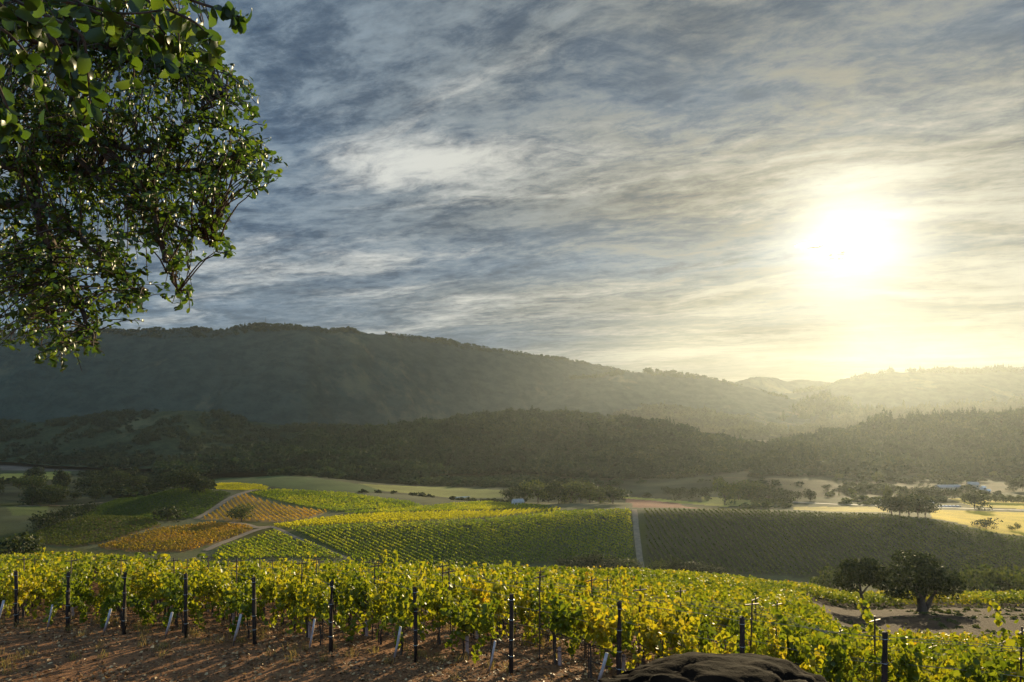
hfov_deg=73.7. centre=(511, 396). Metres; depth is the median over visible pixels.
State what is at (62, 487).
tree
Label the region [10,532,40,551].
tree
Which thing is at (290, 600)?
grapevine
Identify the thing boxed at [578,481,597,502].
tree
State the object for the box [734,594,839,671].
grapevine
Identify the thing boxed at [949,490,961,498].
tree
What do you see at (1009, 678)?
grapevine
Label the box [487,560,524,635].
grapevine
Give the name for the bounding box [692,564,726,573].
bush
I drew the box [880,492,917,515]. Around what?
tree
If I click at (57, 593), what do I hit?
grapevine
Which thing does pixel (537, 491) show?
tree
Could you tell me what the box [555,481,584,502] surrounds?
tree
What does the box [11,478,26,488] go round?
tree
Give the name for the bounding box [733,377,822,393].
hill
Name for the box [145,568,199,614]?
grapevine
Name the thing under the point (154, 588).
grapevine
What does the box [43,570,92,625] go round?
grapevine
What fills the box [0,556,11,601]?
grapevine
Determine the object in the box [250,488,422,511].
vineyard
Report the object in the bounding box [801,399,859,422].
hill
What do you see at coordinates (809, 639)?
grapevine
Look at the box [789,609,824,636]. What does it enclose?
grapevine
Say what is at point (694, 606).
grapevine
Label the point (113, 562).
grapevine
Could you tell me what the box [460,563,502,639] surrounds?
grapevine
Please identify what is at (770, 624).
trellis wires
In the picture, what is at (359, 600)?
grapevine
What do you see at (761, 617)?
grapevine
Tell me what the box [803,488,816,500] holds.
tree
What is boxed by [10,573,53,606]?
grapevine
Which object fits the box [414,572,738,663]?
trellis wires
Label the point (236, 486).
vineyard
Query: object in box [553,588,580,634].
grapevine
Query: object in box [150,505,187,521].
bush
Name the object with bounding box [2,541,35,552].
tree
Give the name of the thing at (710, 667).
boulder
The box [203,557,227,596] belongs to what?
grapevine
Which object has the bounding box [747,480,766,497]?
tree
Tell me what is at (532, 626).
trellis wires
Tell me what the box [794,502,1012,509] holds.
road
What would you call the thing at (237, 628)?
anchor stake
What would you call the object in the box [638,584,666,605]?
grapevine
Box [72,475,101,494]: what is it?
tree
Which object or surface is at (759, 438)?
hill
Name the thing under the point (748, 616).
grapevine
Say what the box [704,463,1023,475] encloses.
forest
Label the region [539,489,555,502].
tree
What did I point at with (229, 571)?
grapevine
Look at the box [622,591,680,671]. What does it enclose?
grapevine
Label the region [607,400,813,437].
forest
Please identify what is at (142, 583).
grapevine
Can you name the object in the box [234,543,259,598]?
grapevine
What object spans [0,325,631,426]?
mountain
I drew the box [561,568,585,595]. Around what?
grapevine
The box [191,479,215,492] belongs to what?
tree
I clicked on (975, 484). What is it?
barn
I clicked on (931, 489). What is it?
tree
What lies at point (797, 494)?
tree
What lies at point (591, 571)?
grapevine
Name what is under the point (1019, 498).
tree
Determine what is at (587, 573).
grapevine
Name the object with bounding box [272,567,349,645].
grapevine
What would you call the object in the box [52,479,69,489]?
tree
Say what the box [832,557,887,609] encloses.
oak tree
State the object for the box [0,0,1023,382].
sky
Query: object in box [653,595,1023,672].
trellis wires
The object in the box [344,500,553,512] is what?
vineyard
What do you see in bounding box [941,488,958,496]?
tree
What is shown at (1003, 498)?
tree
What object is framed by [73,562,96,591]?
grapevine
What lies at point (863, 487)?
tree
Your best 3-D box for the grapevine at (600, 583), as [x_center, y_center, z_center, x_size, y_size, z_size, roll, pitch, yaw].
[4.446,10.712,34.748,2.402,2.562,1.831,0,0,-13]
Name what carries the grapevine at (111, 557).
on the ground at (14, 516)
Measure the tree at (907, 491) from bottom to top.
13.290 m
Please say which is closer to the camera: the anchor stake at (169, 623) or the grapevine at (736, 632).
the grapevine at (736, 632)
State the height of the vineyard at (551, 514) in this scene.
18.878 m
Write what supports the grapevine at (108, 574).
on the ground at (14, 516)
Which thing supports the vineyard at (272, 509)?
on the ground at (14, 516)
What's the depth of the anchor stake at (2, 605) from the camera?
26.74 m
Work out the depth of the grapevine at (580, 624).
21.80 m
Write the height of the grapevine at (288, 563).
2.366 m
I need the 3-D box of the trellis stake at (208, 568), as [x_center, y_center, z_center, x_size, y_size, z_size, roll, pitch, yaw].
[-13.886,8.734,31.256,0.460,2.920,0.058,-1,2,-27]
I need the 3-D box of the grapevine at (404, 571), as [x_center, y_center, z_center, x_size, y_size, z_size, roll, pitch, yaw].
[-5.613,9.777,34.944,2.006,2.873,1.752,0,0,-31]
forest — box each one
[0,408,383,467]
[1,322,635,372]
[99,479,216,497]
[151,405,825,479]
[267,467,646,486]
[569,367,787,398]
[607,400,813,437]
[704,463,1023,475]
[747,405,1023,476]
[777,389,883,420]
[789,394,1023,433]
[793,364,1023,392]
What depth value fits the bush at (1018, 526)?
449.27 m
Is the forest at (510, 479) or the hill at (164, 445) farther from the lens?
the hill at (164, 445)
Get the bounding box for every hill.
[0,410,337,468]
[147,417,730,481]
[533,372,809,428]
[633,410,787,439]
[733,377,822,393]
[782,369,1023,409]
[784,417,1007,477]
[789,380,831,385]
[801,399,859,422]
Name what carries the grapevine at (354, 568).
on the ground at (14, 516)
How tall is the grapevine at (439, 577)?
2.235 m
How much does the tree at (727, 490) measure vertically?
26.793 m
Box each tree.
[0,0,287,372]
[0,531,45,554]
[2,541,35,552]
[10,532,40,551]
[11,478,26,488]
[17,475,47,490]
[17,487,43,504]
[18,474,48,487]
[20,466,45,482]
[21,547,37,553]
[26,486,37,501]
[35,495,43,504]
[37,494,59,506]
[38,486,68,504]
[45,491,66,503]
[46,484,70,494]
[51,469,71,485]
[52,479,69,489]
[66,491,81,501]
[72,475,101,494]
[72,476,88,490]
[84,487,106,500]
[88,484,103,497]
[104,472,132,483]
[108,467,124,478]
[163,466,200,490]
[183,472,205,489]
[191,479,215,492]
[226,503,255,521]
[499,486,520,502]
[512,483,533,502]
[518,479,556,502]
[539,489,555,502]
[545,480,575,503]
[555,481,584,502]
[565,478,596,502]
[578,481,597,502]
[587,486,610,503]
[595,485,632,503]
[661,486,673,496]
[668,487,687,500]
[683,487,700,498]
[698,487,712,497]
[712,477,738,504]
[732,485,749,499]
[733,480,761,495]
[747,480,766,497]
[756,485,780,500]
[775,489,794,502]
[791,490,805,500]
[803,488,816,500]
[821,484,831,490]
[832,473,843,480]
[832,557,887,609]
[840,485,851,492]
[859,484,867,490]
[873,495,907,515]
[876,549,967,611]
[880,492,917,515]
[883,485,889,498]
[894,487,919,497]
[895,492,927,514]
[902,494,934,516]
[910,487,929,497]
[914,484,942,495]
[919,499,942,516]
[935,489,945,496]
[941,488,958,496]
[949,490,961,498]
[958,489,992,509]
[984,494,992,501]
[990,494,1000,501]
[999,494,1008,502]
[1004,479,1023,490]
[1006,494,1015,501]
[1014,475,1023,489]
[1015,495,1022,502]
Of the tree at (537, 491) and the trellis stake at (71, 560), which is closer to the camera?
the trellis stake at (71, 560)
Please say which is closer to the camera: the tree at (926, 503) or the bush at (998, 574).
the bush at (998, 574)
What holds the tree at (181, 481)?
on the ground at (14, 516)
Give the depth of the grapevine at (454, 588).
26.21 m
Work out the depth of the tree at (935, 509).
480.04 m
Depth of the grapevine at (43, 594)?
32.31 m
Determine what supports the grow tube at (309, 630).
on the ground at (14, 516)
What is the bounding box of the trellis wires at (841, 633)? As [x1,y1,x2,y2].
[535,580,1022,680]
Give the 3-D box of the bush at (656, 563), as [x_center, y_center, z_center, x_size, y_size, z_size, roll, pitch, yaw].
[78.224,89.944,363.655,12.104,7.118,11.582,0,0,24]
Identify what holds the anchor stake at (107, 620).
on the ground at (14, 516)
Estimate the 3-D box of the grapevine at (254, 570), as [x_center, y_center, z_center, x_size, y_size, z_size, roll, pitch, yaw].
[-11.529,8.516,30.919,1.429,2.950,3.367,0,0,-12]
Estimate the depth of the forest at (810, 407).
2304.71 m
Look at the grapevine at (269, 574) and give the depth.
35.45 m
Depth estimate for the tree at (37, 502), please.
591.73 m
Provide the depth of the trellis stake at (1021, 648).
16.16 m
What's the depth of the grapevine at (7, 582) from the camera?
37.85 m
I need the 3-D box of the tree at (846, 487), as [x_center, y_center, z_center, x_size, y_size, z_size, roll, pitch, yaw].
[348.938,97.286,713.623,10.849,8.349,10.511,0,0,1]
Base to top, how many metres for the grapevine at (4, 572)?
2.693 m
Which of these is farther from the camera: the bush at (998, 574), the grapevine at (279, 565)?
the bush at (998, 574)
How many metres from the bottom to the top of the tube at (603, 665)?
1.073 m
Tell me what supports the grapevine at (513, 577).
on the ground at (14, 516)
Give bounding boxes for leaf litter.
[0,602,834,681]
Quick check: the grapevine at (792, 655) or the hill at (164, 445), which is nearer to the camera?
the grapevine at (792, 655)
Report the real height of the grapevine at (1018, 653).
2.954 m
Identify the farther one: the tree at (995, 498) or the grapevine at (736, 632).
the tree at (995, 498)
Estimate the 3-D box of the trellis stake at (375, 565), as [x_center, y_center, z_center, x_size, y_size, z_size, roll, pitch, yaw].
[-4.709,7.095,23.167,0.460,2.920,0.058,2,0,-43]
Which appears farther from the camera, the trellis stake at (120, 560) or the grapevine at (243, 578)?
the grapevine at (243, 578)
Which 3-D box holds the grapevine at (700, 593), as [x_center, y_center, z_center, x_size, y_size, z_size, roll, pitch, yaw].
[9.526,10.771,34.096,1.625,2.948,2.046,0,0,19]
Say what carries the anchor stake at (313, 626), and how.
on the ground at (14, 516)
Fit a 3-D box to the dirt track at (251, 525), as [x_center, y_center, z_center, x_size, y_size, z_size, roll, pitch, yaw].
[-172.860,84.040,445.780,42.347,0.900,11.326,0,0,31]
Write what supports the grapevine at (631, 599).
on the ground at (14, 516)
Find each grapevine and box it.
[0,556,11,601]
[0,566,30,617]
[0,572,12,606]
[1,558,12,595]
[3,558,36,616]
[8,566,45,623]
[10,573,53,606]
[19,558,52,611]
[20,547,52,609]
[31,556,59,604]
[36,557,55,605]
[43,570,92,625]
[44,559,96,604]
[49,553,95,612]
[50,570,94,615]
[59,560,99,607]
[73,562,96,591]
[91,566,108,605]
[92,573,151,628]
[93,557,156,612]
[94,555,135,601]
[95,564,131,610]
[96,554,137,626]
[96,572,129,605]
[104,560,132,609]
[112,561,137,615]
[133,576,152,605]
[134,552,170,609]
[136,570,151,603]
[137,551,156,605]
[138,554,193,616]
[145,562,169,611]
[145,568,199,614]
[147,577,209,623]
[148,568,216,628]
[149,558,167,602]
[158,569,202,632]
[175,562,193,587]
[180,566,209,598]
[187,553,220,610]
[187,564,203,608]
[189,558,227,615]
[193,559,226,613]
[200,553,248,620]
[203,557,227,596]
[213,577,251,624]
[215,563,238,601]
[216,571,264,630]
[218,566,233,600]
[224,578,267,638]
[233,565,257,590]
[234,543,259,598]
[245,549,259,599]
[248,556,271,615]
[259,573,307,615]
[262,568,284,589]
[266,568,310,632]
[270,561,299,604]
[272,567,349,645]
[276,558,315,572]
[276,570,307,624]
[280,551,328,636]
[280,558,295,608]
[283,561,345,619]
[288,565,317,615]
[291,557,321,576]
[310,554,326,575]
[317,558,363,624]
[326,570,357,614]
[327,556,371,630]
[333,555,387,641]
[336,565,372,616]
[345,564,377,592]
[354,564,382,595]
[355,574,406,644]
[360,571,399,624]
[361,557,370,604]
[364,563,420,607]
[376,550,428,654]
[377,549,404,590]
[386,564,429,631]
[390,561,410,580]
[410,575,432,614]
[413,561,462,630]
[413,569,436,612]
[414,561,463,643]
[427,554,447,579]
[428,570,453,626]
[428,572,469,607]
[436,567,474,626]
[438,589,483,653]
[450,568,515,645]
[458,594,505,663]
[459,564,480,598]
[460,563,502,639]
[474,581,529,627]
[482,573,544,629]
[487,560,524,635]
[496,562,526,629]
[501,569,546,644]
[507,561,531,580]
[510,569,557,620]
[518,575,538,624]
[523,569,546,586]
[527,579,582,648]
[529,566,564,634]
[539,580,590,664]
[549,571,590,649]
[549,576,575,592]
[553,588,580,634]
[555,591,594,658]
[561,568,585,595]
[572,587,632,677]
[574,572,606,590]
[578,567,620,607]
[588,568,622,593]
[594,590,640,653]
[596,600,644,660]
[597,580,616,597]
[599,575,632,614]
[602,579,634,615]
[611,587,646,651]
[617,565,683,664]
[621,580,637,605]
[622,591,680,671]
[623,585,654,640]
[627,600,685,653]
[633,592,659,648]
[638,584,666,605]
[648,593,703,647]
[651,591,677,618]
[655,593,698,658]
[657,586,687,604]
[661,591,716,646]
[663,578,712,615]
[663,589,708,646]
[672,601,736,653]
[683,601,719,643]
[688,585,719,631]
[698,578,722,636]
[698,623,758,653]
[709,584,735,613]
[715,602,787,652]
[718,595,750,621]
[722,592,748,647]
[724,613,814,656]
[733,592,768,637]
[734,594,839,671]
[739,607,792,619]
[745,595,798,624]
[750,606,777,642]
[753,601,838,671]
[756,623,781,652]
[759,598,790,641]
[768,595,795,624]
[768,621,867,681]
[768,625,829,667]
[769,619,812,651]
[778,601,806,619]
[780,624,880,681]
[786,605,838,632]
[788,635,870,672]
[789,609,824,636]
[796,607,827,632]
[799,626,873,679]
[810,615,831,632]
[816,633,939,681]
[834,638,892,681]
[852,624,962,681]
[855,597,990,681]
[860,608,982,681]
[876,629,995,681]
[887,626,946,680]
[917,638,1001,681]
[922,641,960,675]
[933,643,991,669]
[953,641,1016,681]
[961,638,990,653]
[984,599,1023,681]
[990,645,1023,681]
[1003,648,1023,658]
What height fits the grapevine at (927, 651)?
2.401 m
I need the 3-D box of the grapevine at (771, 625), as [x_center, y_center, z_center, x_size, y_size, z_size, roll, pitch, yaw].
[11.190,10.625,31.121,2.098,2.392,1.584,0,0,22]
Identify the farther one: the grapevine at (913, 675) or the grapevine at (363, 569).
the grapevine at (363, 569)
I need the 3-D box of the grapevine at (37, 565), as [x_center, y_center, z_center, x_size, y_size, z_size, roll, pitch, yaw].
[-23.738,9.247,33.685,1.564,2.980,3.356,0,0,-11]
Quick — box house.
[511,498,524,504]
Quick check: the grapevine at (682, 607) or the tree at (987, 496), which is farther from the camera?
the tree at (987, 496)
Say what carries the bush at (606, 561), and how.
on the ground at (14, 516)
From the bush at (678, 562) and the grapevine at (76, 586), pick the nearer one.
the grapevine at (76, 586)
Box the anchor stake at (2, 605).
[0,600,4,616]
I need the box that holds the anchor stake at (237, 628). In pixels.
[233,614,241,645]
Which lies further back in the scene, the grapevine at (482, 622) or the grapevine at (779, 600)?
the grapevine at (779, 600)
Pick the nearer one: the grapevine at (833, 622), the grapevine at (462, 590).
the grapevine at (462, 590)
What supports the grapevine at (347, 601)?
on the ground at (14, 516)
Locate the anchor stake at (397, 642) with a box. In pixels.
[393,626,401,663]
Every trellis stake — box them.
[18,556,29,615]
[65,558,77,619]
[119,558,126,620]
[167,558,179,608]
[203,555,213,611]
[230,558,243,624]
[254,556,264,611]
[295,560,308,628]
[369,562,380,639]
[437,563,447,628]
[442,568,455,648]
[512,569,521,638]
[534,573,545,658]
[586,577,596,648]
[633,586,646,666]
[675,588,686,635]
[745,600,758,648]
[753,596,758,637]
[772,601,781,635]
[868,616,880,681]
[1018,626,1023,681]
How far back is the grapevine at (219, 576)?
27.34 m
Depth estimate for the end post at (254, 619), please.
22.27 m
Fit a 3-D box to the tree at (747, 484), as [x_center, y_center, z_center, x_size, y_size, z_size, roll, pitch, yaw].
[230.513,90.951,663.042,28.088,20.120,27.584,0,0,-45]
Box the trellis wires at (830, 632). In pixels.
[547,582,1015,672]
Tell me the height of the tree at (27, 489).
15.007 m
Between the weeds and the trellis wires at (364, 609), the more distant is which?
the weeds
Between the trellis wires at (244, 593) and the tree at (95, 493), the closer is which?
the trellis wires at (244, 593)
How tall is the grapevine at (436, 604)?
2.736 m
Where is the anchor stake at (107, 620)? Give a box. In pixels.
[103,609,111,634]
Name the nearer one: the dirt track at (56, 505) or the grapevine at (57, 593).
the grapevine at (57, 593)
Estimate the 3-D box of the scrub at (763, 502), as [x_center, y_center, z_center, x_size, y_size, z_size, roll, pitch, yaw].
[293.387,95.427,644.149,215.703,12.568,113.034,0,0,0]
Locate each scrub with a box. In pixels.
[0,469,214,484]
[358,489,510,501]
[642,467,1012,497]
[697,488,948,508]
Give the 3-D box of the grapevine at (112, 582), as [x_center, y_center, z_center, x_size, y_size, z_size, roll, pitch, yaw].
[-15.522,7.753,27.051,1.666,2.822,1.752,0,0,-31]
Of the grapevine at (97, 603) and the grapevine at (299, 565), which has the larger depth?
the grapevine at (299, 565)
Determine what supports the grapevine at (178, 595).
on the ground at (14, 516)
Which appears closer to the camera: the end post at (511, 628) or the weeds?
the end post at (511, 628)
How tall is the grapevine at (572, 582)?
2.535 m
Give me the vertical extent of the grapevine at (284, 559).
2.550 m
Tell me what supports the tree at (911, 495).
on the ground at (14, 516)
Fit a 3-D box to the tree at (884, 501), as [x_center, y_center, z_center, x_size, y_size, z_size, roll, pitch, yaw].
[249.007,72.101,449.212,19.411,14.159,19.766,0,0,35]
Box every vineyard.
[0,549,1023,676]
[29,514,160,545]
[80,487,229,519]
[98,521,252,550]
[204,493,326,520]
[214,482,266,489]
[215,529,342,558]
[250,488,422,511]
[274,506,560,526]
[292,508,633,564]
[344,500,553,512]
[644,508,1023,575]
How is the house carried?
on the ground at (14, 516)
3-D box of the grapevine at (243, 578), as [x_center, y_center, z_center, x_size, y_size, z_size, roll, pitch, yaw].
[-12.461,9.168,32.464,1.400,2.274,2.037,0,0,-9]
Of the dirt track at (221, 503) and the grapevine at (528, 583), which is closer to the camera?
the grapevine at (528, 583)
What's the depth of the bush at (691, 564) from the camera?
361.25 m
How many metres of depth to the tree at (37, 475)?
732.63 m
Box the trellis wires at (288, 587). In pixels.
[226,566,327,635]
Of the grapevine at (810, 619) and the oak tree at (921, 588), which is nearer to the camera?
the grapevine at (810, 619)
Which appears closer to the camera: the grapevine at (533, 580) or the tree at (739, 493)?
the grapevine at (533, 580)
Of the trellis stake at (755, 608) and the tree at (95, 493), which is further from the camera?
the tree at (95, 493)
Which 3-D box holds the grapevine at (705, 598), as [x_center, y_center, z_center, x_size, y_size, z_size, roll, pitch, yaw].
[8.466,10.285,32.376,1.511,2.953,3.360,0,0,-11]
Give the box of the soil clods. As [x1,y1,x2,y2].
[0,607,780,681]
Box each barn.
[934,485,960,489]
[965,482,979,487]
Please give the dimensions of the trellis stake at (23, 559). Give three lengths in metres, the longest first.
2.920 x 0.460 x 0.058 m
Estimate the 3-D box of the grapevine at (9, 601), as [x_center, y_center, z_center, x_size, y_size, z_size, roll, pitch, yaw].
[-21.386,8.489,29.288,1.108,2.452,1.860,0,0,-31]
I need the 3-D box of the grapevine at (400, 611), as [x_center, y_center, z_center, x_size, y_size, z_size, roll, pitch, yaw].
[-3.419,6.557,20.915,1.490,3.092,3.362,0,0,-12]
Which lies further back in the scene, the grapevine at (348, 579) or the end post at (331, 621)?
the grapevine at (348, 579)
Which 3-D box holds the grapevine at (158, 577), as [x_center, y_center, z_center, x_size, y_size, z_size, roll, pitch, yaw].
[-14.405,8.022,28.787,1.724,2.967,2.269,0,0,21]
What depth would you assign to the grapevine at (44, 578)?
36.89 m
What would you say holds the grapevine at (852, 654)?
on the ground at (14, 516)
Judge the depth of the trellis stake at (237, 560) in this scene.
25.46 m
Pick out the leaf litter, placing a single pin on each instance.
(568, 671)
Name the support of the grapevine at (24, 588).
on the ground at (14, 516)
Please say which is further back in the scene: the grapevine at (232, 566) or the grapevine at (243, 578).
the grapevine at (232, 566)
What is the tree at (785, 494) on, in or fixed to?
on the ground at (14, 516)
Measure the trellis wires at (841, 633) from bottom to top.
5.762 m
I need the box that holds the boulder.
[598,652,826,681]
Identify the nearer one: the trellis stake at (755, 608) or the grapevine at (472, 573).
the trellis stake at (755, 608)
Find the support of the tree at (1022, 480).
on the ground at (14, 516)
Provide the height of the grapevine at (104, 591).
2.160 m
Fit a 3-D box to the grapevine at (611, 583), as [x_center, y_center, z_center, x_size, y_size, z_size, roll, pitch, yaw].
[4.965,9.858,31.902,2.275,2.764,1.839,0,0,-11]
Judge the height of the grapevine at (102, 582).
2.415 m
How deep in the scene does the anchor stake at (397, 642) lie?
19.73 m
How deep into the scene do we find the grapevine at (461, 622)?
21.07 m
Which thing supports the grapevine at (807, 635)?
on the ground at (14, 516)
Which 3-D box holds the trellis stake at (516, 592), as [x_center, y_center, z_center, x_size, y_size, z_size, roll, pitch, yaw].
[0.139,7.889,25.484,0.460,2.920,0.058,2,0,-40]
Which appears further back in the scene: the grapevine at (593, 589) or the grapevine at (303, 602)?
the grapevine at (593, 589)
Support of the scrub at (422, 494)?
on the ground at (14, 516)
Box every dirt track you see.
[26,502,102,505]
[193,489,263,518]
[203,526,270,550]
[230,521,269,527]
[271,526,351,559]
[632,509,644,567]
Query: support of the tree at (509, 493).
on the ground at (14, 516)
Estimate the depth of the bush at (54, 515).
437.90 m
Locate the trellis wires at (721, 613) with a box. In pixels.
[468,575,880,681]
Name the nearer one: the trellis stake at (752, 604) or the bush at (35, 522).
the trellis stake at (752, 604)
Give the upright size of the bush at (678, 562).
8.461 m
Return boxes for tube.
[308,621,310,637]
[365,620,367,635]
[465,636,468,653]
[558,647,561,665]
[597,652,607,681]
[622,654,625,670]
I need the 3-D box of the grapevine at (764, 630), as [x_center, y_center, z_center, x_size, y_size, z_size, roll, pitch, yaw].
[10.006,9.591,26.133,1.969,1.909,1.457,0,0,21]
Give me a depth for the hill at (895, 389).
2752.41 m
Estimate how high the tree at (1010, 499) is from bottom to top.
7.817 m
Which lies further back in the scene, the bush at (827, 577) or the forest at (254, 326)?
the forest at (254, 326)
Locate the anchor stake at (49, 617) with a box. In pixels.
[47,604,52,631]
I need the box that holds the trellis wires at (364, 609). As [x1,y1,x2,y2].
[262,567,411,644]
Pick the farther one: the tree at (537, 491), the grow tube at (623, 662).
the tree at (537, 491)
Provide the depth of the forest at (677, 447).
1083.21 m
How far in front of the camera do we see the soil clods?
21.37 m
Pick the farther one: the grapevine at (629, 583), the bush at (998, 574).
the bush at (998, 574)
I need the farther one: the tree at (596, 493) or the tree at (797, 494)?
the tree at (797, 494)
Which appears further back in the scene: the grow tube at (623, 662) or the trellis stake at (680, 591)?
the trellis stake at (680, 591)
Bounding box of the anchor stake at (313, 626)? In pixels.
[309,619,315,652]
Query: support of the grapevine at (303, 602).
on the ground at (14, 516)
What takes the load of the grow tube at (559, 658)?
on the ground at (14, 516)
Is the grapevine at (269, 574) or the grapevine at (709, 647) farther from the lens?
the grapevine at (269, 574)
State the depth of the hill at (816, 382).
3408.99 m
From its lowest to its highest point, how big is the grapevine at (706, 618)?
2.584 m
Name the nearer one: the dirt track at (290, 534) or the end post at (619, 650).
the end post at (619, 650)
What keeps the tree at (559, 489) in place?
on the ground at (14, 516)
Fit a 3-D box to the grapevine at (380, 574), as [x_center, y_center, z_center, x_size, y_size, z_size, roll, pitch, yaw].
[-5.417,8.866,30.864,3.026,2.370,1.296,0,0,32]
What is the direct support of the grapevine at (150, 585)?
on the ground at (14, 516)
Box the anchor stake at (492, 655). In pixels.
[489,641,495,674]
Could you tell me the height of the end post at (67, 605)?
2.501 m
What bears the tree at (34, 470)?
on the ground at (14, 516)
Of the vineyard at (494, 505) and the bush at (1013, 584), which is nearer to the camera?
the bush at (1013, 584)
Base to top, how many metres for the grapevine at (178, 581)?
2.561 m
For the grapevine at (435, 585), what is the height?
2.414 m
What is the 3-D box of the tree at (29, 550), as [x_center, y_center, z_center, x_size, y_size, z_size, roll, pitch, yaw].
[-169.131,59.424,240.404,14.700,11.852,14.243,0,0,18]
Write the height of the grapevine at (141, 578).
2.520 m
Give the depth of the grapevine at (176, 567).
37.77 m
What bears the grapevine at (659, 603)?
on the ground at (14, 516)
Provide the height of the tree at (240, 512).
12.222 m
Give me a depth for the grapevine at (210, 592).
30.52 m
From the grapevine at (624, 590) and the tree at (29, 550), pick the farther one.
the tree at (29, 550)
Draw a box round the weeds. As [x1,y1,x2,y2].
[813,596,1023,638]
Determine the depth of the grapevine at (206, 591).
29.83 m
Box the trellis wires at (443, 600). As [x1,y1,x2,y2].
[300,569,508,655]
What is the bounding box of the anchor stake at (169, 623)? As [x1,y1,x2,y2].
[165,612,172,639]
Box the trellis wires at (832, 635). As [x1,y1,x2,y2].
[595,586,1016,681]
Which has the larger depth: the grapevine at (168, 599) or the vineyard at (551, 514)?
the vineyard at (551, 514)
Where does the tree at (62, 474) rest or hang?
on the ground at (14, 516)
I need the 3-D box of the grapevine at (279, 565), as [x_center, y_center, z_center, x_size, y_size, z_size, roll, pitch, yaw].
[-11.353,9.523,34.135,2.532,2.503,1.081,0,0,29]
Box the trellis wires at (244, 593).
[183,566,251,628]
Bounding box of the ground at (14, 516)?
[0,440,1023,681]
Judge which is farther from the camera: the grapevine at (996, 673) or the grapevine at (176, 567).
the grapevine at (176, 567)
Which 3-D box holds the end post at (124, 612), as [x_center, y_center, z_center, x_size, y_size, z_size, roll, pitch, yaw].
[-14.002,7.618,24.657,0.156,2.543,0.164,-1,-1,41]
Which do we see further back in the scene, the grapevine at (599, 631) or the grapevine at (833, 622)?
the grapevine at (833, 622)
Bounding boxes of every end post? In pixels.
[14,571,17,626]
[65,572,70,630]
[122,572,126,634]
[183,573,187,637]
[251,577,256,644]
[328,580,333,651]
[412,586,417,661]
[508,594,513,673]
[616,601,622,674]
[739,616,744,653]
[880,631,887,681]
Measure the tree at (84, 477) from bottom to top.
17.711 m
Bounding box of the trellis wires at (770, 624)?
[708,599,946,655]
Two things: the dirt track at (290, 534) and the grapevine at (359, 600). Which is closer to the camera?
the grapevine at (359, 600)
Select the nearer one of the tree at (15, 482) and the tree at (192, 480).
the tree at (192, 480)
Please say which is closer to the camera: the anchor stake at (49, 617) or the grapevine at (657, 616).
the grapevine at (657, 616)
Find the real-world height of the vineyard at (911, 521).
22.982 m
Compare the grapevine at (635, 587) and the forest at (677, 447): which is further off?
the forest at (677, 447)
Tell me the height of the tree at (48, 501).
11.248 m
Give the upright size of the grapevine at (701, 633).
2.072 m
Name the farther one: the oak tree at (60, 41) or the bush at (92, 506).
the bush at (92, 506)
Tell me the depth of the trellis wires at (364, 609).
22.77 m
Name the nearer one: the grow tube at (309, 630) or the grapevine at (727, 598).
the grow tube at (309, 630)
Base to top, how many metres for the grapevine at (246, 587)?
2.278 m
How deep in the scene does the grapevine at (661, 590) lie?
33.78 m
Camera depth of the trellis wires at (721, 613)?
18.57 m
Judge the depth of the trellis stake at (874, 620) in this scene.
17.39 m
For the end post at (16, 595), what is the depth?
26.93 m
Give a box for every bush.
[26,514,51,532]
[32,510,68,524]
[50,506,77,518]
[60,504,95,516]
[76,501,99,512]
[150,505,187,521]
[555,558,570,565]
[562,554,591,567]
[582,551,604,565]
[592,556,626,567]
[615,558,643,568]
[646,559,669,569]
[663,556,687,570]
[680,560,710,571]
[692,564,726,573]
[808,566,851,589]
[952,560,1001,600]
[970,518,1002,528]
[970,564,1010,591]
[977,565,1023,591]
[1014,522,1020,529]
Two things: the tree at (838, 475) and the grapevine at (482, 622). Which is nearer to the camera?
the grapevine at (482, 622)
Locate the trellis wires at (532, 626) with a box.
[334,569,616,668]
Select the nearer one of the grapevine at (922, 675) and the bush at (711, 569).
the grapevine at (922, 675)
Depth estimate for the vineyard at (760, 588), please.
61.60 m
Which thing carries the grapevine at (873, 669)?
on the ground at (14, 516)
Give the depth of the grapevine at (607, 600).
28.38 m
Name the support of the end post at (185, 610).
on the ground at (14, 516)
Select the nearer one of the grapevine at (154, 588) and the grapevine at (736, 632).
the grapevine at (736, 632)
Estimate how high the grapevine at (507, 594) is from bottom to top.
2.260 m
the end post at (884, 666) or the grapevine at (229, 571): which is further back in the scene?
the grapevine at (229, 571)
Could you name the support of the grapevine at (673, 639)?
on the ground at (14, 516)
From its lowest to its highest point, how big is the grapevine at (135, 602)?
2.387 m
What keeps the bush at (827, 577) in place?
on the ground at (14, 516)
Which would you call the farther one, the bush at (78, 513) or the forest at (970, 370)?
the forest at (970, 370)
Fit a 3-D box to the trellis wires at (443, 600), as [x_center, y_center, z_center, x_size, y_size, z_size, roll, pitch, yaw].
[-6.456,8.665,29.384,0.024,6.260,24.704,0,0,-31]
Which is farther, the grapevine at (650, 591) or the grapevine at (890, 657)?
the grapevine at (650, 591)
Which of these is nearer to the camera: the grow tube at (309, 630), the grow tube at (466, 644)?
the grow tube at (466, 644)
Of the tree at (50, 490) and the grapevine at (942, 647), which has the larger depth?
the tree at (50, 490)
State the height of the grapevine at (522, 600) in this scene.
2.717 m
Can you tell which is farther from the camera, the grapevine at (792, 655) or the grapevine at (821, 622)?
the grapevine at (821, 622)
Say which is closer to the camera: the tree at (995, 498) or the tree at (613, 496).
the tree at (613, 496)
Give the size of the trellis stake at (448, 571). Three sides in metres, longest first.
2.920 x 0.460 x 0.058 m

